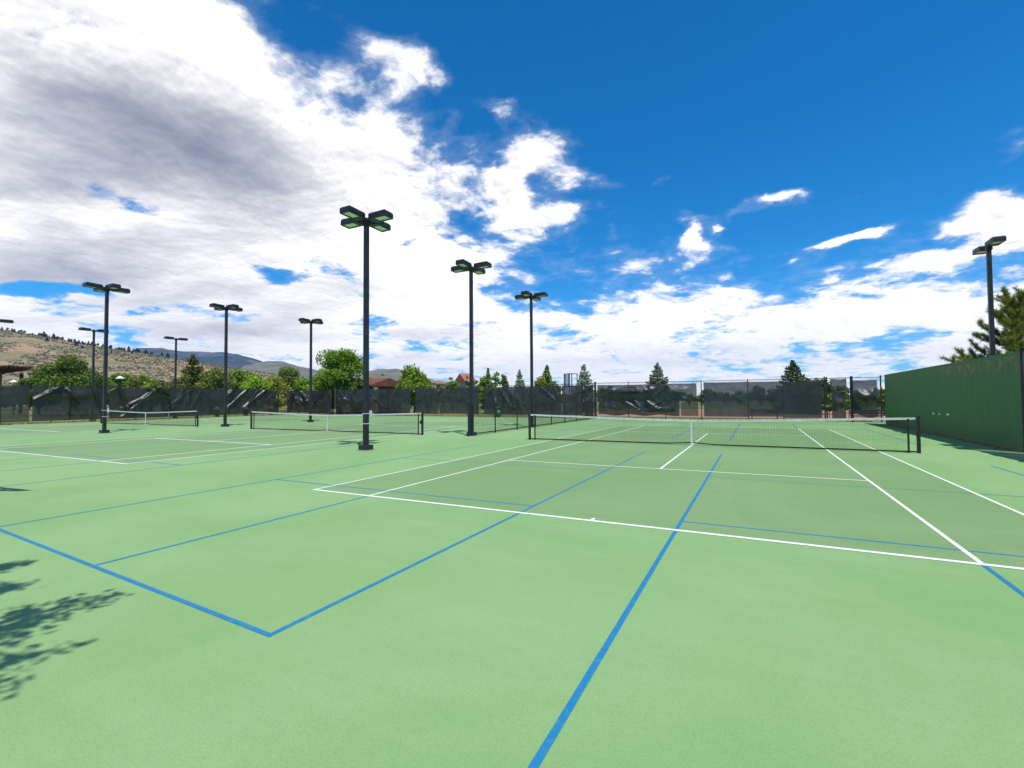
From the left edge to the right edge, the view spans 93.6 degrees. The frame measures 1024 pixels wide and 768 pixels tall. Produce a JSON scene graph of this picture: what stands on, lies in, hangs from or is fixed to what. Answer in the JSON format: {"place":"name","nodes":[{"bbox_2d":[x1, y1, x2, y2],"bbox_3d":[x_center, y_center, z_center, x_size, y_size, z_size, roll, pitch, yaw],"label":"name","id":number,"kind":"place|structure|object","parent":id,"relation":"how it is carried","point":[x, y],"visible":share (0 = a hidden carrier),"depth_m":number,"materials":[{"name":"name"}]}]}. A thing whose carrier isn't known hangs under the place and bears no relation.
{"place":"outdoors","nodes":[
{"label":"outdoors","id":0,"kind":"place"},
{"bbox_2d":[14,415,257,424],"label":"gravel path","id":1,"kind":"structure","parent":0,"point":[86,421],"depth_m":41.42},
{"bbox_2d":[0,319,13,322],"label":"floodlight post","id":2,"kind":"object","parent":1,"relation":"on","point":[6,321],"visible":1,"depth_m":36.88,"materials":[{"name":"brown metal"}]},
{"bbox_2d":[78,327,108,421],"bbox_3d":[-36.335,-0.775,41.718,0.500,8.076,2.020,-1,-2,27],"label":"floodlight post","id":3,"kind":"object","parent":1,"relation":"on","point":[93,347],"visible":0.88,"depth_m":41.72,"materials":[{"name":"brown metal"}]},
{"bbox_2d":[0,384,298,423],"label":"chain link fence","id":4,"kind":"object","parent":1,"relation":"on","point":[154,387],"visible":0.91,"depth_m":45.53,"materials":[{"name":"black paint"}]},
{"bbox_2d":[0,406,28,422],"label":"windscreen","id":5,"kind":"object","parent":4,"relation":"attached to","point":[14,413],"visible":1,"depth_m":36.78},
{"bbox_2d":[0,386,29,404],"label":"windscreen","id":6,"kind":"object","parent":4,"relation":"attached to","point":[14,395],"visible":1,"depth_m":36.82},
{"bbox_2d":[32,386,107,420],"bbox_3d":[-36.187,1.589,39.713,0.778,2.770,4.821,-1,-2,27],"label":"windscreen","id":7,"kind":"object","parent":4,"relation":"attached to","point":[65,403],"visible":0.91,"depth_m":39.41,"materials":[{"name":"fabric"}]},
{"bbox_2d":[109,387,171,418],"bbox_3d":[-33.901,1.717,44.140,0.853,2.760,4.753,-1,-2,27],"label":"windscreen","id":8,"kind":"object","parent":4,"relation":"attached to","point":[129,400],"visible":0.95,"depth_m":44.12,"materials":[{"name":"fabric"}]},
{"bbox_2d":[170,388,223,416],"bbox_3d":[-31.766,1.853,48.945,0.320,2.760,5.338,-1,-2,27],"label":"windscreen","id":9,"kind":"object","parent":4,"relation":"attached to","point":[205,402],"visible":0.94,"depth_m":48.80,"materials":[{"name":"fabric"}]},
{"bbox_2d":[227,389,279,414],"bbox_3d":[-28.954,2.002,54.284,0.509,2.760,6.295,-1,-2,27],"label":"windscreen","id":10,"kind":"object","parent":4,"relation":"attached to","point":[240,401],"visible":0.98,"depth_m":54.10,"materials":[{"name":"fabric"}]},
{"bbox_2d":[164,336,187,417],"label":"floodlight post","id":11,"kind":"object","parent":1,"relation":"on","point":[175,368],"visible":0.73,"depth_m":47.73,"materials":[{"name":"brown metal"}]},
{"bbox_2d":[0,330,272,405],"bbox_3d":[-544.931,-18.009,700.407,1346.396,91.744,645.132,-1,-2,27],"label":"hill","id":12,"kind":"structure","parent":0,"point":[17,352],"depth_m":375.43,"materials":[{"name":"soil"}]},
{"bbox_2d":[0,330,278,385],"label":"scrub","id":13,"kind":"object","parent":12,"relation":"on","point":[116,359],"visible":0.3,"depth_m":387.33,"materials":[{"name":"beige plant"}]},
{"bbox_2d":[134,348,262,368],"bbox_3d":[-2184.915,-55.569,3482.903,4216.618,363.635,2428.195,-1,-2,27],"label":"mountain range","id":14,"kind":"structure","parent":0,"point":[238,361],"depth_m":2910.61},
{"bbox_2d":[241,361,316,378],"bbox_3d":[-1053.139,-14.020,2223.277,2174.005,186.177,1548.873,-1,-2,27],"label":"hill","id":15,"kind":"structure","parent":0,"point":[271,367],"depth_m":2021.51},
{"bbox_2d":[353,369,435,389],"bbox_3d":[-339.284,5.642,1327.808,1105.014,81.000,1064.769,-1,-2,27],"label":"hill","id":16,"kind":"structure","parent":0,"point":[394,374],"depth_m":1092.28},
{"bbox_2d":[0,413,867,424],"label":"grass","id":17,"kind":"structure","parent":0,"point":[699,418],"depth_m":43.48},
{"bbox_2d":[4,399,885,423],"bbox_3d":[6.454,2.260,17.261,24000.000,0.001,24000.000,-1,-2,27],"label":"ground","id":18,"kind":"structure","parent":0,"point":[412,408],"depth_m":53.21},
{"bbox_2d":[0,365,31,405],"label":"pergola","id":19,"kind":"object","parent":18,"relation":"on","point":[4,369],"visible":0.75,"depth_m":72.50,"materials":[{"name":"brown wood"}]},
{"bbox_2d":[14,375,38,406],"bbox_3d":[-64.701,1.305,65.803,6.486,5.959,6.224,-1,-2,27],"label":"shrub","id":20,"kind":"object","parent":18,"relation":"on","point":[28,381],"visible":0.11,"depth_m":64.34,"materials":[{"name":"green plant"}]},
{"bbox_2d":[28,353,109,395],"bbox_3d":[-57.784,0.078,63.088,8.140,8.124,8.122,-1,-2,27],"label":"round tree","id":21,"kind":"object","parent":18,"relation":"on","point":[68,371],"visible":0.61,"depth_m":61.59,"materials":[{"name":"green plant"}]},
{"bbox_2d":[95,375,116,403],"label":"shrub","id":22,"kind":"object","parent":18,"relation":"on","point":[110,385],"visible":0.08,"depth_m":70.14,"materials":[{"name":"green plant"}]},
{"bbox_2d":[108,372,125,390],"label":"young tree","id":23,"kind":"object","parent":18,"relation":"on","point":[113,379],"visible":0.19,"depth_m":73.98,"materials":[{"name":"green plant"}]},
{"bbox_2d":[117,373,131,386],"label":"young tree","id":24,"kind":"object","parent":18,"relation":"on","point":[127,377],"visible":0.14,"depth_m":77.72,"materials":[{"name":"green plant"}]},
{"bbox_2d":[122,376,148,387],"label":"shrub","id":25,"kind":"object","parent":18,"relation":"on","point":[132,381],"visible":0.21,"depth_m":65.81,"materials":[{"name":"green plant"}]},
{"bbox_2d":[137,374,151,386],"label":"young tree","id":26,"kind":"object","parent":18,"relation":"on","point":[144,377],"visible":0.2,"depth_m":75.97,"materials":[{"name":"green plant"}]},
{"bbox_2d":[148,351,149,382],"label":"utility pole","id":27,"kind":"object","parent":18,"relation":"on","point":[149,366],"visible":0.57,"depth_m":110.22,"materials":[{"name":"metal"}]},
{"bbox_2d":[150,380,171,388],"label":"shrub","id":28,"kind":"object","parent":18,"relation":"on","point":[160,384],"visible":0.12,"depth_m":73.46,"materials":[{"name":"green plant"}]},
{"bbox_2d":[163,375,193,407],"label":"shrub","id":29,"kind":"object","parent":18,"relation":"on","point":[183,383],"visible":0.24,"depth_m":69.56,"materials":[{"name":"green plant"}]},
{"bbox_2d":[168,354,204,413],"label":"cedar tree","id":30,"kind":"object","parent":18,"relation":"on","point":[193,362],"visible":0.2,"depth_m":71.80,"materials":[{"name":"green plant"}]},
{"bbox_2d":[192,366,236,393],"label":"shrub","id":31,"kind":"object","parent":18,"relation":"on","point":[215,377],"visible":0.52,"depth_m":70.15,"materials":[{"name":"green plant"}]},
{"bbox_2d":[227,369,261,406],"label":"round tree","id":32,"kind":"object","parent":18,"relation":"on","point":[239,376],"visible":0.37,"depth_m":76.61,"materials":[{"name":"green plant"}]},
{"bbox_2d":[239,374,272,389],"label":"shrub","id":33,"kind":"object","parent":18,"relation":"on","point":[253,381],"visible":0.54,"depth_m":72.94,"materials":[{"name":"green plant"}]},
{"bbox_2d":[266,373,292,407],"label":"shrub","id":34,"kind":"object","parent":18,"relation":"on","point":[276,381],"visible":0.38,"depth_m":75.57,"materials":[{"name":"green plant"}]},
{"bbox_2d":[277,366,302,391],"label":"round tree","id":35,"kind":"object","parent":18,"relation":"on","point":[288,375],"visible":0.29,"depth_m":82.49,"materials":[{"name":"green plant"}]},
{"bbox_2d":[292,377,308,390],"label":"shrub","id":36,"kind":"object","parent":18,"relation":"on","point":[300,382],"visible":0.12,"depth_m":71.03,"materials":[{"name":"green plant"}]},
{"bbox_2d":[301,367,324,390],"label":"shrub","id":37,"kind":"object","parent":18,"relation":"on","point":[305,387],"visible":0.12,"depth_m":65.72,"materials":[{"name":"green plant"}]},
{"bbox_2d":[323,385,337,413],"bbox_3d":[-22.999,1.547,62.285,5.154,4.704,5.502,-1,-2,27],"label":"shrub","id":38,"kind":"object","parent":18,"relation":"on","point":[333,403],"visible":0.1,"depth_m":60.94,"materials":[{"name":"green plant"}]},
{"bbox_2d":[308,347,370,413],"bbox_3d":[-21.173,-0.415,60.148,7.297,8.401,6.162,0,-2,-9],"label":"locust tree","id":39,"kind":"object","parent":18,"relation":"on","point":[339,371],"visible":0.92,"depth_m":59.00,"materials":[{"name":"green plant"}]},
{"bbox_2d":[346,378,362,413],"bbox_3d":[-19.329,1.485,59.957,4.035,4.609,3.274,-1,-2,27],"label":"shrub","id":40,"kind":"object","parent":18,"relation":"on","point":[353,384],"visible":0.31,"depth_m":59.39,"materials":[{"name":"green plant"}]},
{"bbox_2d":[351,378,398,413],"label":"pavilion","id":41,"kind":"structure","parent":18,"relation":"on","point":[384,383],"depth_m":60.40,"materials":[{"name":"red"}]},
{"bbox_2d":[390,363,433,412],"bbox_3d":[-12.725,0.534,62.040,5.042,6.558,4.980,-2,-2,36],"label":"round tree","id":42,"kind":"object","parent":18,"relation":"on","point":[412,377],"visible":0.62,"depth_m":61.33,"materials":[{"name":"green plant"}]},
{"bbox_2d":[435,382,447,390],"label":"house","id":43,"kind":"structure","parent":18,"relation":"on","point":[442,384],"depth_m":137.15,"materials":[{"name":"red paint"}]},
{"bbox_2d":[445,377,460,387],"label":"oval tree","id":44,"kind":"object","parent":18,"relation":"on","point":[451,383],"visible":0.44,"depth_m":83.70,"materials":[{"name":"green plant"}]},
{"bbox_2d":[455,373,475,387],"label":"house","id":45,"kind":"structure","parent":18,"relation":"on","point":[461,378],"depth_m":118.82,"materials":[{"name":"red paint"}]},
{"bbox_2d":[474,380,482,402],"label":"shrub","id":46,"kind":"object","parent":18,"relation":"on","point":[476,382],"visible":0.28,"depth_m":80.00,"materials":[{"name":"green plant"}]},
{"bbox_2d":[477,376,486,408],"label":"oval tree","id":47,"kind":"object","parent":18,"relation":"on","point":[482,382],"visible":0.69,"depth_m":81.82,"materials":[{"name":"green plant"}]},
{"bbox_2d":[480,368,491,408],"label":"cedar tree","id":48,"kind":"object","parent":18,"relation":"on","point":[488,378],"visible":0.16,"depth_m":83.98,"materials":[{"name":"green plant"}]},
{"bbox_2d":[490,371,499,386],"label":"oval tree","id":49,"kind":"object","parent":18,"relation":"on","point":[495,377],"visible":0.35,"depth_m":82.03,"materials":[{"name":"green plant"}]},
{"bbox_2d":[497,374,508,386],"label":"oval tree","id":50,"kind":"object","parent":18,"relation":"on","point":[504,381],"visible":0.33,"depth_m":82.99,"materials":[{"name":"green plant"}]},
{"bbox_2d":[514,369,525,386],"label":"spruce tree","id":51,"kind":"object","parent":18,"relation":"on","point":[518,381],"visible":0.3,"depth_m":73.91,"materials":[{"name":"green plant"}]},
{"bbox_2d":[534,376,545,385],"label":"shrub","id":52,"kind":"object","parent":18,"relation":"on","point":[540,381],"visible":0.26,"depth_m":71.42,"materials":[{"name":"green plant"}]},
{"bbox_2d":[541,365,552,385],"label":"cedar tree","id":53,"kind":"object","parent":18,"relation":"on","point":[548,378],"visible":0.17,"depth_m":73.79,"materials":[{"name":"green plant"}]},
{"bbox_2d":[564,373,577,384],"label":"steel tower","id":54,"kind":"structure","parent":18,"relation":"on","point":[566,380],"depth_m":104.71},
{"bbox_2d":[577,364,598,411],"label":"spruce tree","id":55,"kind":"object","parent":18,"relation":"on","point":[586,379],"visible":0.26,"depth_m":65.81,"materials":[{"name":"green plant"}]},
{"bbox_2d":[833,387,847,397],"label":"distant tree","id":56,"kind":"object","parent":18,"relation":"on","point":[840,389],"visible":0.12,"depth_m":94.34,"materials":[{"name":"green plant"}]},
{"bbox_2d":[939,285,1023,362],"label":"pine tree","id":57,"kind":"object","parent":18,"relation":"on","point":[1009,314],"visible":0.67,"depth_m":21.82,"materials":[{"name":"green plant"}]},
{"bbox_2d":[972,235,1006,355],"bbox_3d":[19.855,-1.843,19.893,0.500,8.076,2.020,-1,-2,27],"label":"floodlight post","id":58,"kind":"object","parent":18,"relation":"on","point":[987,247],"visible":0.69,"depth_m":19.89,"materials":[{"name":"black metal"}]},
{"bbox_2d":[0,415,1023,767],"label":"court surface","id":59,"kind":"object","parent":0,"point":[480,649],"visible":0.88,"depth_m":3.57,"materials":[{"name":"paint"}]},
{"bbox_2d":[82,282,129,433],"bbox_3d":[-22.194,-1.356,26.270,1.718,8.076,1.718,0,-2,-18],"label":"floodlight post","id":60,"kind":"object","parent":59,"relation":"on","point":[108,288],"visible":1,"depth_m":26.20,"materials":[{"name":"brown metal"}]},
{"bbox_2d":[100,409,198,426],"bbox_3d":[-26.887,2.432,35.203,12.908,1.115,0.221,-1,-2,27],"label":"tennis net","id":61,"kind":"object","parent":59,"relation":"on","point":[195,417],"visible":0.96,"depth_m":34.66,"materials":[{"name":"black"}]},
{"bbox_2d":[209,303,242,426],"bbox_3d":[-19.056,-1.197,32.021,1.718,8.076,1.718,0,-2,-18],"label":"floodlight post","id":62,"kind":"object","parent":59,"relation":"on","point":[220,307],"visible":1,"depth_m":31.95,"materials":[{"name":"brown metal"}]},
{"bbox_2d":[298,318,322,421],"bbox_3d":[-15.828,-1.037,37.838,1.718,8.076,1.718,0,-2,-18],"label":"floodlight post","id":63,"kind":"object","parent":59,"relation":"on","point":[311,322],"visible":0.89,"depth_m":37.76,"materials":[{"name":"brown metal"}]},
{"bbox_2d":[250,411,423,434],"bbox_3d":[-10.075,2.033,26.135,12.908,1.115,0.221,-1,-2,27],"label":"tennis net","id":64,"kind":"object","parent":59,"relation":"on","point":[421,422],"visible":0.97,"depth_m":25.69,"materials":[{"name":"black cord netting"},{"name":"white fabric band"},{"name":"black painted steel"}]},
{"bbox_2d":[340,205,392,450],"bbox_3d":[-5.005,-1.780,16.507,1.718,8.076,1.718,0,-2,-18],"label":"floodlight post","id":65,"kind":"object","parent":59,"relation":"on","point":[374,220],"visible":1,"depth_m":16.44,"materials":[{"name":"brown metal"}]},
{"bbox_2d":[451,259,491,435],"bbox_3d":[-1.909,-1.609,22.616,1.718,8.076,1.718,0,-2,-18],"label":"floodlight post","id":66,"kind":"object","parent":59,"relation":"on","point":[463,265],"visible":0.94,"depth_m":22.55,"materials":[{"name":"brown metal"}]},
{"bbox_2d":[494,407,500,416],"bbox_3d":[-1.311,2.611,44.959,0.690,0.980,0.690,-1,-2,27],"label":"trash bin","id":67,"kind":"object","parent":59,"relation":"on","point":[497,410],"visible":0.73,"depth_m":44.69,"materials":[{"name":"teal plastic"}]},
{"bbox_2d":[0,418,1023,569],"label":"playing area","id":68,"kind":"object","parent":59,"relation":"on","point":[646,494],"visible":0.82,"depth_m":9.65,"materials":[{"name":"paint"}]},
{"bbox_2d":[0,418,1023,569],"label":"white court lines","id":69,"kind":"object","parent":68,"relation":"on","point":[980,562],"visible":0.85,"depth_m":8.11,"materials":[{"name":"paint"}]},
{"bbox_2d":[0,416,1023,767],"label":"blue court lines","id":70,"kind":"object","parent":59,"relation":"on","point":[554,730],"visible":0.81,"depth_m":4.65,"materials":[{"name":"paint"}]},
{"bbox_2d":[515,291,547,427],"bbox_3d":[1.187,-1.428,29.060,1.718,8.076,1.718,0,-2,-18],"label":"floodlight post","id":71,"kind":"object","parent":59,"relation":"on","point":[530,296],"visible":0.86,"depth_m":28.99,"materials":[{"name":"brown metal"}]},
{"bbox_2d":[467,400,596,435],"bbox_3d":[2.576,1.888,31.544,0.103,1.671,20.960,-1,-2,26],"label":"fence","id":72,"kind":"object","parent":59,"relation":"on","point":[517,419],"visible":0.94,"depth_m":27.58,"materials":[{"name":"black paint"}]},
{"bbox_2d":[528,413,921,452],"bbox_3d":[6.426,1.641,17.225,12.908,1.115,0.221,-1,-2,27],"label":"tennis net","id":73,"kind":"object","parent":59,"relation":"on","point":[917,432],"visible":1,"depth_m":16.49,"materials":[{"name":"fabric"}]},
{"bbox_2d":[849,410,885,421],"bbox_3d":[23.876,2.142,32.132,2.200,0.810,0.460,-1,-2,27],"label":"bench","id":74,"kind":"object","parent":59,"relation":"on","point":[851,412],"visible":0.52,"depth_m":32.29,"materials":[{"name":"black paint"}]},
{"bbox_2d":[889,425,1011,449],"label":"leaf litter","id":75,"kind":"object","parent":59,"relation":"on","point":[954,438],"visible":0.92,"depth_m":18.90,"materials":[{"name":"brown plant"}]},
{"bbox_2d":[884,348,1023,452],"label":"practice wall","id":76,"kind":"structure","parent":59,"relation":"on","point":[979,400],"depth_m":18.16,"materials":[{"name":"green paint"}]},
{"bbox_2d":[0,0,1023,396],"label":"sky","id":77,"kind":"structure","parent":0,"point":[704,190],"materials":[{"name":"blue"}]},
{"bbox_2d":[252,414,885,422],"bbox_3d":[-3.705,3.284,48.088,74.000,0.001,2.550,-1,-2,27],"label":"gravel strip","id":78,"kind":"object","parent":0,"point":[573,417],"depth_m":44.73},
{"bbox_2d":[299,382,583,415],"bbox_3d":[-10.030,1.832,51.417,36.838,3.201,0.103,-1,-2,27],"label":"chain link fence","id":79,"kind":"object","parent":78,"relation":"on","point":[438,399],"visible":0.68,"depth_m":51.25,"materials":[{"name":"black paint"}]},
{"bbox_2d":[286,390,331,412],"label":"windscreen","id":80,"kind":"object","parent":79,"relation":"attached to","point":[321,401],"visible":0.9,"depth_m":58.48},
{"bbox_2d":[336,389,386,412],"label":"windscreen","id":81,"kind":"object","parent":79,"relation":"attached to","point":[349,400],"visible":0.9,"depth_m":54.99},
{"bbox_2d":[388,389,409,412],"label":"windscreen","id":82,"kind":"object","parent":79,"relation":"attached to","point":[398,400],"visible":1,"depth_m":52.47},
{"bbox_2d":[415,388,438,413],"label":"windscreen","id":83,"kind":"object","parent":79,"relation":"attached to","point":[426,401],"visible":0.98,"depth_m":50.75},
{"bbox_2d":[438,387,468,412],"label":"windscreen","id":84,"kind":"object","parent":79,"relation":"attached to","point":[453,400],"visible":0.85,"depth_m":49.28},
{"bbox_2d":[474,387,478,413],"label":"windscreen","id":85,"kind":"object","parent":79,"relation":"attached to","point":[476,394],"visible":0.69,"depth_m":48.02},
{"bbox_2d":[483,386,529,414],"bbox_3d":[-0.511,1.588,46.329,5.225,2.700,0.385,-1,-2,27],"label":"windscreen","id":86,"kind":"object","parent":79,"relation":"attached to","point":[507,394],"visible":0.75,"depth_m":46.43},
{"bbox_2d":[533,386,561,414],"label":"windscreen","id":87,"kind":"object","parent":79,"relation":"attached to","point":[546,393],"visible":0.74,"depth_m":44.53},
{"bbox_2d":[562,385,582,414],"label":"windscreen","id":88,"kind":"object","parent":79,"relation":"attached to","point":[570,393],"visible":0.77,"depth_m":43.45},
{"bbox_2d":[584,382,594,414],"bbox_3d":[6.834,1.431,42.306,0.103,3.201,1.590,1,-2,-27],"label":"chain link fence","id":89,"kind":"object","parent":78,"relation":"on","point":[594,394],"visible":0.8,"depth_m":41.64,"materials":[{"name":"metal"}]},
{"bbox_2d":[583,384,592,416],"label":"windscreen","id":90,"kind":"object","parent":89,"relation":"attached to","point":[588,393],"visible":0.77,"depth_m":42.24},
{"bbox_2d":[595,376,825,419],"bbox_3d":[14.685,1.236,37.790,16.798,3.201,0.103,-1,-2,27],"label":"chain link fence","id":91,"kind":"object","parent":78,"relation":"on","point":[824,402],"visible":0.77,"depth_m":37.32,"materials":[{"name":"black paint"}]},
{"bbox_2d":[598,400,679,415],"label":"windscreen","id":92,"kind":"object","parent":91,"relation":"attached to","point":[643,407],"visible":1,"depth_m":39.67,"materials":[{"name":"fabric"}]},
{"bbox_2d":[597,383,696,400],"bbox_3d":[10.867,0.711,39.487,8.026,1.410,0.349,-1,-2,27],"label":"windscreen","id":93,"kind":"object","parent":91,"relation":"attached to","point":[666,392],"visible":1,"depth_m":39.35,"materials":[{"name":"fabric"}]},
{"bbox_2d":[681,401,697,415],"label":"windscreen","id":94,"kind":"object","parent":91,"relation":"attached to","point":[689,408],"visible":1,"depth_m":37.99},
{"bbox_2d":[703,382,747,416],"bbox_3d":[16.335,1.170,36.804,3.101,2.650,0.170,-1,-2,27],"label":"windscreen","id":95,"kind":"object","parent":91,"relation":"attached to","point":[725,399],"visible":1,"depth_m":36.80,"materials":[{"name":"fabric"}]},
{"bbox_2d":[748,381,783,416],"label":"windscreen","id":96,"kind":"object","parent":91,"relation":"attached to","point":[765,399],"visible":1,"depth_m":35.56,"materials":[{"name":"fabric"}]},
{"bbox_2d":[783,381,821,417],"bbox_3d":[20.864,1.143,34.561,2.364,2.600,0.079,-1,-2,27],"label":"windscreen","id":97,"kind":"object","parent":91,"relation":"attached to","point":[802,399],"visible":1,"depth_m":34.55,"materials":[{"name":"fabric"}]},
{"bbox_2d":[851,375,882,420],"bbox_3d":[24.282,1.018,32.933,1.710,3.201,0.103,-1,-2,27],"label":"chain link fence","id":98,"kind":"object","parent":78,"relation":"on","point":[880,386],"visible":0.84,"depth_m":32.83,"materials":[{"name":"metal"}]},
{"bbox_2d":[825,376,851,418],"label":"gate","id":99,"kind":"structure","parent":98,"relation":"attached to","point":[827,405],"depth_m":33.80,"materials":[{"name":"metal"}]},
{"bbox_2d":[831,391,845,417],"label":"windscreen","id":100,"kind":"object","parent":99,"relation":"attached to","point":[838,404],"visible":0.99,"depth_m":33.45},
{"bbox_2d":[830,379,846,387],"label":"windscreen","id":101,"kind":"object","parent":99,"relation":"attached to","point":[837,382],"visible":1,"depth_m":33.55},
{"bbox_2d":[853,380,877,417],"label":"windscreen","id":102,"kind":"object","parent":98,"relation":"attached to","point":[865,396],"visible":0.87,"depth_m":32.83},
{"bbox_2d":[566,409,885,418],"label":"dirt field","id":103,"kind":"structure","parent":0,"point":[699,414],"depth_m":45.96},
{"bbox_2d":[646,362,668,383],"bbox_3d":[18.757,0.515,61.861,5.358,6.849,5.126,-1,-2,27],"label":"spruce tree","id":104,"kind":"object","parent":103,"relation":"on","point":[657,373],"visible":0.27,"depth_m":61.75,"materials":[{"name":"green plant"}]},
{"bbox_2d":[781,360,822,410],"bbox_3d":[30.753,0.505,51.885,5.215,6.339,5.018,0,-2,-5],"label":"spruce tree","id":105,"kind":"object","parent":103,"relation":"on","point":[793,368],"visible":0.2,"depth_m":51.83,"materials":[{"name":"green plant"}]},
{"bbox_2d":[795,376,832,399],"bbox_3d":[30.828,1.112,50.017,4.128,4.060,4.210,1,-2,-31],"label":"round tree","id":106,"kind":"object","parent":103,"relation":"on","point":[817,380],"visible":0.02,"depth_m":49.07,"materials":[{"name":"green plant"}]},
{"bbox_2d":[822,393,831,412],"bbox_3d":[31.650,1.969,47.967,2.196,2.199,2.243,-1,-2,27],"label":"shrub","id":107,"kind":"object","parent":103,"relation":"on","point":[828,402],"visible":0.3,"depth_m":47.57,"materials":[{"name":"green plant"}]},
{"bbox_2d":[877,388,884,414],"bbox_3d":[35.483,1.648,46.052,1.610,2.648,1.547,1,-2,-44],"label":"round tree","id":108,"kind":"object","parent":103,"relation":"on","point":[883,398],"visible":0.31,"depth_m":45.86,"materials":[{"name":"green plant"}]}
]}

